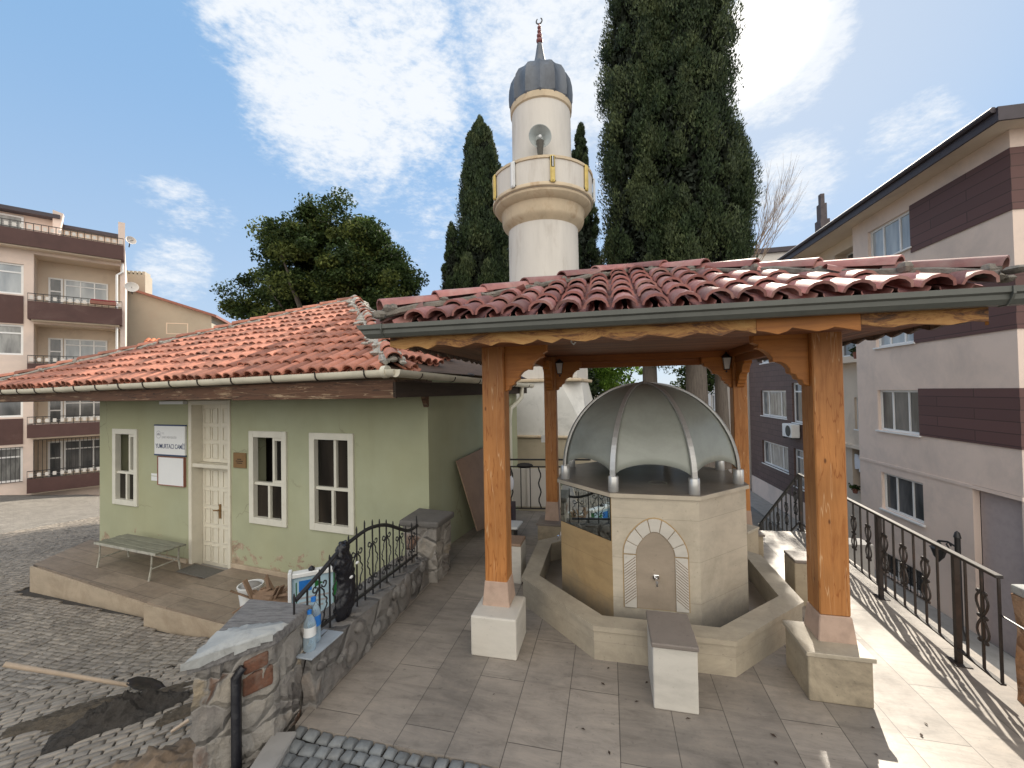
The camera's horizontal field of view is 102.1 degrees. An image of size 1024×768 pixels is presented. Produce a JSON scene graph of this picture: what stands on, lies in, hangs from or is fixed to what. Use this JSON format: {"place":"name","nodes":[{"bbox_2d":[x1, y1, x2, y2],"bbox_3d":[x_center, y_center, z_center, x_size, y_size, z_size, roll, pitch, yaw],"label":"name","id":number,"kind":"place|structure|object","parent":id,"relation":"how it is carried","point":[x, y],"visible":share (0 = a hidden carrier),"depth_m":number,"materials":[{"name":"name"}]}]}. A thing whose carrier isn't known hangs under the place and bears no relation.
{"place":"outdoors","nodes":[
{"label":"outdoors","id":0,"kind":"place"},
{"bbox_2d":[0,495,464,767],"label":"street","id":1,"kind":"structure","parent":0,"point":[20,512],"depth_m":14.28,"materials":[{"name":"stone"}]},
{"bbox_2d":[0,204,126,495],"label":"apartment block","id":2,"kind":"structure","parent":1,"relation":"on","point":[57,275],"depth_m":19.31,"materials":[{"name":"beige paint"}]},
{"bbox_2d":[0,324,22,354],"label":"window","id":3,"kind":"structure","parent":2,"relation":"in","point":[11,336],"depth_m":18.33,"materials":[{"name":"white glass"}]},
{"bbox_2d":[0,402,22,417],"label":"window","id":4,"kind":"structure","parent":2,"relation":"in","point":[7,409],"depth_m":18.28,"materials":[{"name":"grey glass"}]},
{"bbox_2d":[0,447,22,482],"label":"window","id":5,"kind":"structure","parent":2,"relation":"in","point":[6,451],"depth_m":18.25,"materials":[{"name":"white glass"}]},
{"bbox_2d":[0,262,23,294],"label":"window","id":6,"kind":"structure","parent":2,"relation":"in","point":[11,275],"depth_m":18.38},
{"bbox_2d":[0,213,23,228],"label":"window","id":7,"kind":"structure","parent":2,"relation":"in","point":[2,215],"depth_m":19.23,"materials":[{"name":"white glass"}]},
{"bbox_2d":[48,277,62,303],"bbox_3d":[-21.997,-4.257,19.970,0.480,1.700,0.050,0,-1,-42],"label":"balcony door","id":8,"kind":"structure","parent":2,"relation":"in","point":[55,285],"depth_m":19.97,"materials":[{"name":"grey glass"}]},
{"bbox_2d":[48,338,62,363],"bbox_3d":[-21.947,-1.358,19.918,0.480,1.700,0.050,0,-1,-42],"label":"balcony door","id":9,"kind":"structure","parent":2,"relation":"in","point":[55,345],"depth_m":19.91,"materials":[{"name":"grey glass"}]},
{"bbox_2d":[48,401,62,421],"bbox_3d":[-21.897,1.466,19.868,0.480,1.650,0.050,0,-1,-42],"label":"balcony door","id":10,"kind":"structure","parent":2,"relation":"in","point":[55,408],"depth_m":19.87,"materials":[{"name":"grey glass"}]},
{"bbox_2d":[48,441,62,476],"bbox_3d":[-21.856,3.790,19.826,0.480,2.100,0.050,0,-1,-42],"label":"balcony door","id":11,"kind":"structure","parent":2,"relation":"in","point":[51,445],"depth_m":19.81,"materials":[{"name":"grey glass"}]},
{"bbox_2d":[64,401,99,418],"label":"window","id":12,"kind":"structure","parent":2,"relation":"in","point":[89,409],"depth_m":20.47,"materials":[{"name":"grey glass"}]},
{"bbox_2d":[64,438,99,470],"bbox_3d":[-21.107,3.479,20.517,1.480,1.480,0.050,0,-1,-42],"label":"window","id":13,"kind":"structure","parent":2,"relation":"in","point":[85,440],"depth_m":20.43,"materials":[{"name":"grey glass"}]},
{"bbox_2d":[64,339,106,359],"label":"window","id":14,"kind":"structure","parent":2,"relation":"in","point":[72,347],"depth_m":20.53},
{"bbox_2d":[64,279,107,303],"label":"window","id":15,"kind":"structure","parent":2,"relation":"in","point":[72,288],"depth_m":20.63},
{"bbox_2d":[90,299,115,305],"bbox_3d":[-19.525,-3.894,19.793,0.900,0.220,0.200,0,-1,-42],"label":"flower box","id":16,"kind":"object","parent":2,"relation":"attached to","point":[102,302],"visible":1,"depth_m":19.72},
{"bbox_2d":[124,282,138,293],"bbox_3d":[-19.040,-4.828,20.743,0.409,0.586,0.433,-1,-1,3],"label":"satellite dish","id":17,"kind":"object","parent":2,"relation":"attached to","point":[131,287],"visible":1,"depth_m":20.80,"materials":[{"name":"white metal"}]},
{"bbox_2d":[126,236,136,246],"bbox_3d":[-19.578,-7.335,21.290,0.360,0.538,0.472,-1,-1,-23],"label":"satellite dish","id":18,"kind":"object","parent":2,"relation":"attached to","point":[130,240],"visible":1,"depth_m":21.35,"materials":[{"name":"white metal"}]},
{"bbox_2d":[0,680,193,740],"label":"sand heap","id":19,"kind":"object","parent":1,"relation":"on","point":[57,721],"visible":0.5,"depth_m":3.32,"materials":[{"name":"sand"}]},
{"bbox_2d":[2,661,164,690],"bbox_3d":[-3.523,2.443,3.481,0.964,0.630,0.229,0,-1,-29],"label":"shovel","id":20,"kind":"object","parent":19,"relation":"on","point":[139,683],"visible":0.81,"depth_m":3.45,"materials":[{"name":"brown wood"}]},
{"bbox_2d":[0,665,195,767],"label":"street setts","id":21,"kind":"structure","parent":1,"relation":"attached to","point":[23,750],"depth_m":3.15,"materials":[{"name":"grey stone"}]},
{"bbox_2d":[102,737,195,767],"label":"sacking","id":22,"kind":"object","parent":21,"relation":"on","point":[178,753],"visible":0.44,"depth_m":2.65,"materials":[{"name":"fabric"}]},
{"bbox_2d":[170,719,188,733],"bbox_3d":[-2.491,2.564,3.106,0.027,0.048,0.112,-2,-1,41],"label":"wood peg","id":23,"kind":"object","parent":21,"relation":"on","point":[186,721],"visible":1,"depth_m":3.10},
{"bbox_2d":[0,516,208,697],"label":"street setts","id":24,"kind":"structure","parent":1,"relation":"attached to","point":[47,633],"depth_m":5.17,"materials":[{"name":"grey stone"}]},
{"bbox_2d":[40,685,189,755],"bbox_3d":[-3.115,2.604,3.315,0.840,0.301,0.340,0,-1,-36],"label":"mortar heap","id":25,"kind":"object","parent":1,"relation":"on","point":[125,709],"visible":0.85,"depth_m":3.25,"materials":[{"name":"concrete"}]},
{"bbox_2d":[30,540,287,638],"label":"forecourt","id":26,"kind":"structure","parent":1,"relation":"on","point":[167,598],"depth_m":6.12,"materials":[{"name":"stone"}]},
{"bbox_2d":[94,534,185,581],"bbox_3d":[-5.982,2.773,6.667,1.580,0.440,0.464,-1,-1,21],"label":"slatted bench","id":27,"kind":"object","parent":26,"relation":"on","point":[152,547],"visible":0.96,"depth_m":6.61,"materials":[{"name":"wood"}]},
{"bbox_2d":[176,564,224,578],"bbox_3d":[-4.872,2.945,6.508,0.780,0.013,0.280,0,1,21],"label":"doormat","id":28,"kind":"object","parent":26,"relation":"on","point":[200,571],"visible":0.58,"depth_m":6.50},
{"bbox_2d":[236,579,263,606],"bbox_3d":[-3.284,2.647,5.204,0.296,0.320,0.296,-1,-1,0],"label":"bucket","id":29,"kind":"object","parent":26,"relation":"on","point":[255,584],"visible":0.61,"depth_m":5.14,"materials":[{"name":"white plastic"}]},
{"bbox_2d":[230,574,287,613],"bbox_3d":[-2.959,2.623,5.023,0.867,0.514,0.416,-1,-1,10],"label":"scrap wood pile","id":30,"kind":"object","parent":26,"relation":"on","point":[269,592],"visible":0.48,"depth_m":4.98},
{"bbox_2d":[288,565,336,610],"bbox_3d":[-2.079,2.352,4.419,0.540,0.850,0.120,-1,-1,-24],"label":"sign stand","id":31,"kind":"object","parent":26,"relation":"on","point":[298,581],"visible":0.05,"depth_m":4.38,"materials":[{"name":"white plastic"}]},
{"bbox_2d":[153,702,191,728],"bbox_3d":[-2.474,2.638,3.434,0.720,0.158,0.260,-1,-1,-25],"label":"sand heap","id":32,"kind":"object","parent":1,"relation":"on","point":[179,713],"visible":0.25,"depth_m":3.28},
{"bbox_2d":[180,599,311,767],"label":"stone pier","id":33,"kind":"structure","parent":1,"relation":"on","point":[243,663],"depth_m":2.49,"materials":[{"name":"grey stone"}]},
{"bbox_2d":[0,295,533,584],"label":"mosque","id":34,"kind":"structure","parent":1,"relation":"on","point":[332,422],"depth_m":6.13,"materials":[{"name":"green paint"}]},
{"bbox_2d":[112,429,138,506],"bbox_3d":[-6.973,1.497,7.509,0.730,1.370,0.100,-1,-1,21],"label":"window","id":35,"kind":"structure","parent":34,"relation":"in","point":[125,484],"depth_m":7.50,"materials":[{"name":"white paint"}]},
{"bbox_2d":[154,424,186,456],"bbox_3d":[-5.803,0.956,7.032,0.810,0.529,0.035,-1,-1,21],"label":"name sign","id":36,"kind":"object","parent":34,"relation":"attached to","point":[170,440],"visible":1,"depth_m":7.00,"materials":[{"name":"metal"}]},
{"bbox_2d":[157,456,185,486],"bbox_3d":[-5.764,1.477,7.010,0.695,0.490,0.038,-1,-1,21],"label":"notice board","id":37,"kind":"object","parent":34,"relation":"attached to","point":[171,471],"visible":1,"depth_m":6.99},
{"bbox_2d":[188,400,231,568],"bbox_3d":[-4.850,1.647,6.779,0.990,2.760,0.225,-1,-1,21],"label":"door","id":38,"kind":"structure","parent":34,"relation":"in","point":[209,421],"depth_m":6.86,"materials":[{"name":"beige paint"}]},
{"bbox_2d":[233,452,246,467],"bbox_3d":[-4.236,1.188,6.446,0.275,0.235,0.022,-1,-1,21],"label":"brass plaque","id":39,"kind":"object","parent":34,"relation":"attached to","point":[239,460],"visible":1,"depth_m":6.43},
{"bbox_2d":[248,431,287,527],"bbox_3d":[-3.661,1.415,6.262,0.770,1.405,0.100,-1,-1,21],"label":"window","id":40,"kind":"structure","parent":34,"relation":"in","point":[268,501],"depth_m":6.24,"materials":[{"name":"white paint"}]},
{"bbox_2d":[309,433,354,534],"bbox_3d":[-2.516,1.379,5.830,0.790,1.380,0.100,-1,-1,21],"label":"window","id":41,"kind":"structure","parent":34,"relation":"in","point":[331,455],"depth_m":5.83,"materials":[{"name":"white paint"}]},
{"bbox_2d":[512,468,560,506],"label":"white boards","id":42,"kind":"object","parent":34,"relation":"on","point":[525,481],"visible":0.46,"depth_m":7.73,"materials":[{"name":"wood"}]},
{"bbox_2d":[250,731,296,767],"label":"kerb","id":43,"kind":"structure","parent":1,"relation":"on","point":[274,751],"depth_m":2.44,"materials":[{"name":"grey concrete"}]},
{"bbox_2d":[300,555,428,716],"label":"boundary wall","id":44,"kind":"structure","parent":1,"relation":"on","point":[366,623],"depth_m":3.35,"materials":[{"name":"stone"}]},
{"bbox_2d":[296,629,342,660],"bbox_3d":[-1.373,1.838,2.929,0.170,0.012,0.340,-1,-3,13],"label":"loose tile","id":45,"kind":"object","parent":44,"relation":"on","point":[328,638],"visible":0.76,"depth_m":2.92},
{"bbox_2d":[303,609,315,652],"bbox_3d":[-1.395,1.696,2.855,0.084,0.270,0.083,-1,-1,0],"label":"water bottle","id":46,"kind":"object","parent":45,"relation":"on","point":[310,632],"visible":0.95,"depth_m":2.84,"materials":[{"name":"clear plastic"}]},
{"bbox_2d":[308,596,320,643],"bbox_3d":[-1.416,1.678,2.956,0.096,0.310,0.095,-1,-1,0],"label":"water bottle","id":47,"kind":"object","parent":45,"relation":"on","point":[317,614],"visible":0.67,"depth_m":2.95,"materials":[{"name":"blue plastic"}]},
{"bbox_2d":[293,515,417,632],"bbox_3d":[-1.258,1.567,3.684,0.031,0.758,1.864,-1,-1,13],"label":"iron railing","id":48,"kind":"object","parent":44,"relation":"on","point":[305,589],"visible":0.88,"depth_m":3.60,"materials":[{"name":"metal"}]},
{"bbox_2d":[331,540,358,621],"bbox_3d":[-1.330,1.566,3.308,0.163,0.633,0.241,-1,-1,13],"label":"plastic bag","id":49,"kind":"object","parent":48,"relation":"hanging from","point":[344,569],"visible":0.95,"depth_m":3.25,"materials":[{"name":"plastic"}]},
{"bbox_2d":[399,508,453,582],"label":"stone pier","id":50,"kind":"structure","parent":1,"relation":"on","point":[434,536],"depth_m":4.65,"materials":[{"name":"stone"}]},
{"bbox_2d":[279,726,490,767],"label":"gateway setts","id":51,"kind":"structure","parent":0,"point":[348,756],"depth_m":2.42,"materials":[{"name":"stone"}]},
{"bbox_2d":[0,0,1023,385],"label":"sky","id":52,"kind":"structure","parent":0,"point":[182,124],"materials":[{"name":"blue"}]},
{"bbox_2d":[295,510,1023,767],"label":"terrace floor","id":53,"kind":"structure","parent":0,"point":[419,679],"depth_m":2.75,"materials":[{"name":"tile"}]},
{"bbox_2d":[456,448,484,530],"bbox_3d":[-0.468,1.600,6.241,0.288,1.183,1.080,-1,-1,21],"label":"plywood sheet","id":54,"kind":"object","parent":53,"relation":"on","point":[471,468],"visible":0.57,"depth_m":6.04,"materials":[{"name":"wood"}]},
{"bbox_2d":[511,501,515,519],"bbox_3d":[-0.164,2.074,6.683,0.400,0.300,0.302,-1,-1,12],"label":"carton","id":55,"kind":"object","parent":53,"relation":"on","point":[513,510],"visible":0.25,"depth_m":6.62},
{"bbox_2d":[511,520,522,534],"bbox_3d":[-0.064,2.069,5.964,0.380,0.280,0.340,-1,-1,15],"label":"white tray","id":56,"kind":"object","parent":53,"relation":"on","point":[515,525],"visible":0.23,"depth_m":5.91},
{"bbox_2d":[511,535,525,583],"bbox_3d":[-0.051,1.968,4.678,0.372,0.435,0.276,-1,-1,13],"label":"stone stool","id":57,"kind":"object","parent":53,"relation":"on","point":[518,543],"visible":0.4,"depth_m":4.53,"materials":[{"name":"beige stone"}]},
{"bbox_2d":[510,459,590,509],"bbox_3d":[0.478,1.728,7.154,1.750,0.865,0.060,-1,-1,7],"label":"back railing","id":58,"kind":"object","parent":53,"relation":"on","point":[524,465],"visible":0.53,"depth_m":7.17,"materials":[{"name":"black metal"}]},
{"bbox_2d":[521,381,803,676],"bbox_3d":[1.393,1.061,4.322,2.461,2.185,2.461,-1,-1,13],"label":"ablution fountain","id":59,"kind":"object","parent":53,"relation":"on","point":[653,512],"visible":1,"depth_m":3.60,"materials":[{"name":"grey stone"}]},
{"bbox_2d":[646,610,698,714],"bbox_3d":[1.109,1.915,2.886,0.294,0.435,0.422,-1,-1,13],"label":"stone stool","id":60,"kind":"object","parent":53,"relation":"on","point":[673,649],"visible":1,"depth_m":2.71,"materials":[{"name":"stone"}]},
{"bbox_2d":[356,254,1023,708],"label":"pavilion","id":61,"kind":"structure","parent":53,"relation":"on","point":[804,320],"depth_m":2.90,"materials":[{"name":"brown wood"}]},
{"bbox_2d":[555,356,562,376],"bbox_3d":[0.666,-0.265,5.846,0.152,0.328,0.140,-1,-1,13],"label":"wall lantern","id":62,"kind":"object","parent":61,"relation":"attached to","point":[559,364],"depth_m":5.81,"materials":[{"name":"black metal"}]},
{"bbox_2d":[721,352,731,371],"bbox_3d":[2.768,-0.310,5.344,0.151,0.327,0.140,-1,-1,13],"label":"wall lantern","id":63,"kind":"object","parent":61,"relation":"attached to","point":[726,357],"depth_m":5.31,"materials":[{"name":"black metal"}]},
{"bbox_2d":[493,667,927,764],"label":"fallen leaves","id":64,"kind":"object","parent":53,"relation":"on","point":[770,733],"visible":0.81,"depth_m":2.50,"materials":[{"name":"brown plant"}]},
{"bbox_2d":[747,524,758,553],"bbox_3d":[2.754,1.924,4.952,0.312,0.435,0.266,0,-1,-37],"label":"stone stool","id":65,"kind":"object","parent":53,"relation":"on","point":[752,540],"visible":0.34,"depth_m":4.86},
{"bbox_2d":[784,550,807,605],"bbox_3d":[2.897,1.905,4.061,0.312,0.435,0.266,-1,-1,13],"label":"stone stool","id":66,"kind":"object","parent":53,"relation":"on","point":[795,563],"visible":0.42,"depth_m":3.98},
{"bbox_2d":[796,473,1023,685],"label":"terrace railing","id":67,"kind":"object","parent":53,"relation":"on","point":[881,553],"visible":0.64,"depth_m":3.40,"materials":[{"name":"metal"}]},
{"bbox_2d":[1011,584,1023,703],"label":"brick pier","id":68,"kind":"structure","parent":53,"relation":"on","point":[1017,594],"depth_m":2.72,"materials":[{"name":"brown brick"}]},
{"bbox_2d":[849,538,874,576],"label":"steps","id":69,"kind":"structure","parent":0,"point":[865,561],"depth_m":5.90,"materials":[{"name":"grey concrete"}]},
{"bbox_2d":[758,475,803,531],"bbox_3d":[4.414,2.486,6.856,0.044,2.302,1.462,-1,-1,9],"label":"stair railing","id":70,"kind":"object","parent":69,"relation":"on","point":[779,499],"visible":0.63,"depth_m":6.58,"materials":[{"name":"black metal"}]},
{"bbox_2d":[750,489,1014,657],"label":"lane","id":71,"kind":"structure","parent":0,"point":[757,517],"depth_m":20.37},
{"bbox_2d":[749,103,1023,656],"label":"apartment block","id":72,"kind":"structure","parent":71,"relation":"on","point":[934,429],"depth_m":11.97,"materials":[{"name":"paint"}]},
{"bbox_2d":[760,390,786,419],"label":"window","id":73,"kind":"structure","parent":72,"relation":"in","point":[774,401],"depth_m":23.21,"materials":[{"name":"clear glass"}]},
{"bbox_2d":[762,440,788,474],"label":"window","id":74,"kind":"structure","parent":72,"relation":"in","point":[776,455],"depth_m":23.18,"materials":[{"name":"clear glass"}]},
{"bbox_2d":[782,423,799,438],"bbox_3d":[13.892,2.348,20.642,0.420,0.720,1.000,-1,-1,11],"label":"air conditioner","id":75,"kind":"object","parent":72,"relation":"attached to","point":[790,430],"visible":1,"depth_m":20.26,"materials":[{"name":"white metal"}]},
{"bbox_2d":[791,383,802,424],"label":"window","id":76,"kind":"structure","parent":72,"relation":"in","point":[797,388],"depth_m":20.62,"materials":[{"name":"grey glass"}]},
{"bbox_2d":[793,449,804,491],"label":"window","id":77,"kind":"structure","parent":72,"relation":"in","point":[799,453],"depth_m":20.53,"materials":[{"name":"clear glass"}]},
{"bbox_2d":[842,343,855,356],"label":"window","id":78,"kind":"structure","parent":72,"relation":"in","point":[845,349],"depth_m":17.26,"materials":[{"name":"grey glass"}]},
{"bbox_2d":[848,344,855,358],"bbox_3d":[13.415,-1.258,16.037,0.693,0.581,0.611,-2,-1,35],"label":"flower pot","id":79,"kind":"object","parent":72,"relation":"on","point":[853,354],"visible":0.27,"depth_m":16.06,"materials":[{"name":"green plant"}]},
{"bbox_2d":[848,483,860,493],"bbox_3d":[13.676,4.165,16.547,0.482,0.387,0.436,-1,-1,0],"label":"flower pot","id":80,"kind":"object","parent":72,"relation":"on","point":[854,488],"visible":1,"depth_m":16.49,"materials":[{"name":"green plant"}]},
{"bbox_2d":[854,453,859,471],"bbox_3d":[13.782,3.150,16.269,0.059,0.691,1.100,-1,-1,11],"label":"laundry","id":81,"kind":"object","parent":72,"relation":"hanging from","point":[857,461],"visible":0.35,"depth_m":16.58,"materials":[{"name":"white fabric"}]},
{"bbox_2d":[870,211,911,256],"bbox_3d":[12.742,-4.868,13.989,0.220,1.250,2.160,-1,-1,11],"label":"window","id":82,"kind":"structure","parent":72,"relation":"in","point":[892,238],"depth_m":13.95,"materials":[{"name":"glass"}]},
{"bbox_2d":[873,333,915,348],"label":"window","id":83,"kind":"structure","parent":72,"relation":"in","point":[886,341],"depth_m":13.83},
{"bbox_2d":[875,390,921,436],"bbox_3d":[12.810,0.927,13.718,0.220,1.450,2.020,-1,-1,11],"label":"window","id":84,"kind":"structure","parent":72,"relation":"in","point":[899,408],"depth_m":13.75,"materials":[{"name":"grey glass"}]},
{"bbox_2d":[879,473,925,526],"bbox_3d":[12.851,3.731,13.623,0.220,1.320,1.990,-1,-1,11],"label":"window","id":85,"kind":"structure","parent":72,"relation":"in","point":[903,496],"depth_m":13.63,"materials":[{"name":"grey glass"}]},
{"bbox_2d":[886,554,923,594],"bbox_3d":[12.983,6.229,13.612,0.060,0.780,1.970,-1,-1,11],"label":"window","id":86,"kind":"structure","parent":72,"relation":"in","point":[908,570],"depth_m":13.56,"materials":[{"name":"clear glass"}]},
{"bbox_2d":[929,531,969,640],"bbox_3d":[11.778,5.306,11.177,0.400,2.900,0.980,-1,-1,11],"label":"lane lamp post","id":87,"kind":"object","parent":71,"relation":"on","point":[956,544],"visible":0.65,"depth_m":10.83,"materials":[{"name":"black metal"}]},
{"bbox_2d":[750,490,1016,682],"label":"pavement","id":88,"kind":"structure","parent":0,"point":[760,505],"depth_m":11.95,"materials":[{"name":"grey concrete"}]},
{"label":"garden ground","id":89,"kind":"structure","parent":0,"visible":0},
{"bbox_2d":[209,186,429,319],"bbox_3d":[-7.593,-2.315,17.009,8.602,10.507,5.278,-1,-1,0],"label":"leafy tree","id":90,"kind":"object","parent":89,"relation":"on","point":[362,257],"visible":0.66,"depth_m":15.82,"materials":[{"name":"green plant"}]},
{"bbox_2d":[441,220,464,298],"bbox_3d":[-2.569,-2.262,18.704,2.208,10.293,2.386,-1,-1,0],"label":"cypress tree","id":91,"kind":"object","parent":89,"relation":"on","point":[450,268],"visible":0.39,"depth_m":18.50,"materials":[{"name":"green plant"}]},
{"bbox_2d":[440,114,508,289],"bbox_3d":[-1.482,-4.974,19.685,4.765,15.709,4.385,-1,-1,0],"label":"cypress tree","id":92,"kind":"object","parent":89,"relation":"on","point":[482,238],"visible":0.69,"depth_m":18.66,"materials":[{"name":"green plant"}]},
{"bbox_2d":[492,18,596,510],"bbox_3d":[0.794,-3.208,10.409,2.540,12.160,2.540,-1,-1,18],"label":"minaret","id":93,"kind":"object","parent":89,"relation":"on","point":[540,216],"visible":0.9,"depth_m":9.60,"materials":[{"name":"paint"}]},
{"bbox_2d":[493,174,496,200],"bbox_3d":[-0.424,-4.735,9.980,0.063,0.600,0.140,-1,-1,-21],"label":"tube lamp","id":94,"kind":"object","parent":93,"relation":"attached to","point":[494,188],"visible":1,"depth_m":9.93,"materials":[{"name":"plastic"}]},
{"bbox_2d":[510,161,515,187],"bbox_3d":[0.017,-4.753,9.405,0.140,0.600,0.063,-2,-1,36],"label":"tube lamp","id":95,"kind":"object","parent":93,"relation":"attached to","point":[512,166],"visible":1,"depth_m":9.37,"materials":[{"name":"grey plastic"}]},
{"bbox_2d":[529,124,551,154],"bbox_3d":[0.626,-5.429,9.528,0.524,0.859,0.466,-1,-1,-4],"label":"loudspeaker","id":96,"kind":"object","parent":93,"relation":"attached to","point":[540,136],"visible":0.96,"depth_m":9.37,"materials":[{"name":"grey paint"}]},
{"bbox_2d":[549,155,555,181],"bbox_3d":[0.901,-4.773,9.161,0.140,0.600,0.077,-1,-1,-6],"label":"tube lamp","id":97,"kind":"object","parent":93,"relation":"attached to","point":[552,168],"visible":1,"depth_m":9.15,"materials":[{"name":"plastic"}]},
{"bbox_2d":[584,164,588,190],"bbox_3d":[1.729,-4.779,9.600,0.063,0.600,0.140,-2,-1,41],"label":"tube lamp","id":98,"kind":"object","parent":93,"relation":"attached to","point":[586,188],"visible":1,"depth_m":9.56,"materials":[{"name":"plastic"}]},
{"bbox_2d":[592,178,595,203],"bbox_3d":[2.026,-4.773,10.237,0.063,0.600,0.140,-1,-1,9],"label":"tube lamp","id":99,"kind":"object","parent":93,"relation":"attached to","point":[594,198],"visible":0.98,"depth_m":10.19,"materials":[{"name":"grey plastic"}]},
{"bbox_2d":[571,122,605,379],"bbox_3d":[2.949,-4.255,17.593,2.946,14.049,2.705,-1,-1,0],"label":"cypress tree","id":100,"kind":"object","parent":89,"relation":"on","point":[589,252],"visible":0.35,"depth_m":17.39,"materials":[{"name":"green plant"}]},
{"bbox_2d":[588,368,604,398],"bbox_3d":[2.016,0.595,15.310,2.755,4.292,2.452,-2,-1,30],"label":"shrub","id":101,"kind":"object","parent":89,"relation":"on","point":[593,390],"visible":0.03,"depth_m":15.00,"materials":[{"name":"green plant"}]},
{"bbox_2d":[590,367,642,396],"bbox_3d":[3.632,0.356,16.238,2.844,4.744,2.737,-2,-1,35],"label":"shrub","id":102,"kind":"object","parent":89,"relation":"on","point":[605,376],"visible":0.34,"depth_m":15.64,"materials":[{"name":"green plant"}]},
{"bbox_2d":[593,0,699,382],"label":"cypress tree","id":103,"kind":"object","parent":89,"relation":"on","point":[636,29],"visible":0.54,"depth_m":12.26,"materials":[{"name":"green plant"}]},
{"bbox_2d":[670,365,714,394],"bbox_3d":[8.204,0.418,18.430,2.179,4.539,2.061,-1,-1,0],"label":"shrub","id":104,"kind":"object","parent":89,"relation":"on","point":[710,380],"visible":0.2,"depth_m":18.16,"materials":[{"name":"green plant"}]},
{"bbox_2d":[636,0,758,467],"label":"cypress tree","id":105,"kind":"object","parent":89,"relation":"on","point":[705,71],"visible":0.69,"depth_m":11.44,"materials":[{"name":"green plant"}]},
{"bbox_2d":[699,117,765,468],"bbox_3d":[6.596,-3.067,12.825,2.873,11.278,2.589,-1,-1,0],"label":"cypress tree","id":106,"kind":"object","parent":89,"relation":"on","point":[748,174],"visible":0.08,"depth_m":12.13,"materials":[{"name":"green plant"}]},
{"bbox_2d":[753,156,806,260],"bbox_3d":[8.393,-2.697,13.826,2.703,10.494,2.113,-2,-1,31],"label":"bare tree","id":107,"kind":"object","parent":89,"relation":"on","point":[775,209],"visible":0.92,"depth_m":13.58,"materials":[{"name":"grey plant"}]},
{"bbox_3d":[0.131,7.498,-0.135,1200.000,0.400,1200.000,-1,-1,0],"label":"ground","id":108,"kind":"structure","parent":0,"visible":0},
{"bbox_2d":[127,270,229,345],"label":"beige gable house","id":109,"kind":"structure","parent":108,"relation":"on","point":[150,315],"depth_m":27.11,"materials":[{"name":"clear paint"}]},
{"bbox_2d":[708,245,796,488],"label":"white building","id":110,"kind":"structure","parent":108,"relation":"on","point":[774,253],"depth_m":27.68,"materials":[{"name":"grey paint"}]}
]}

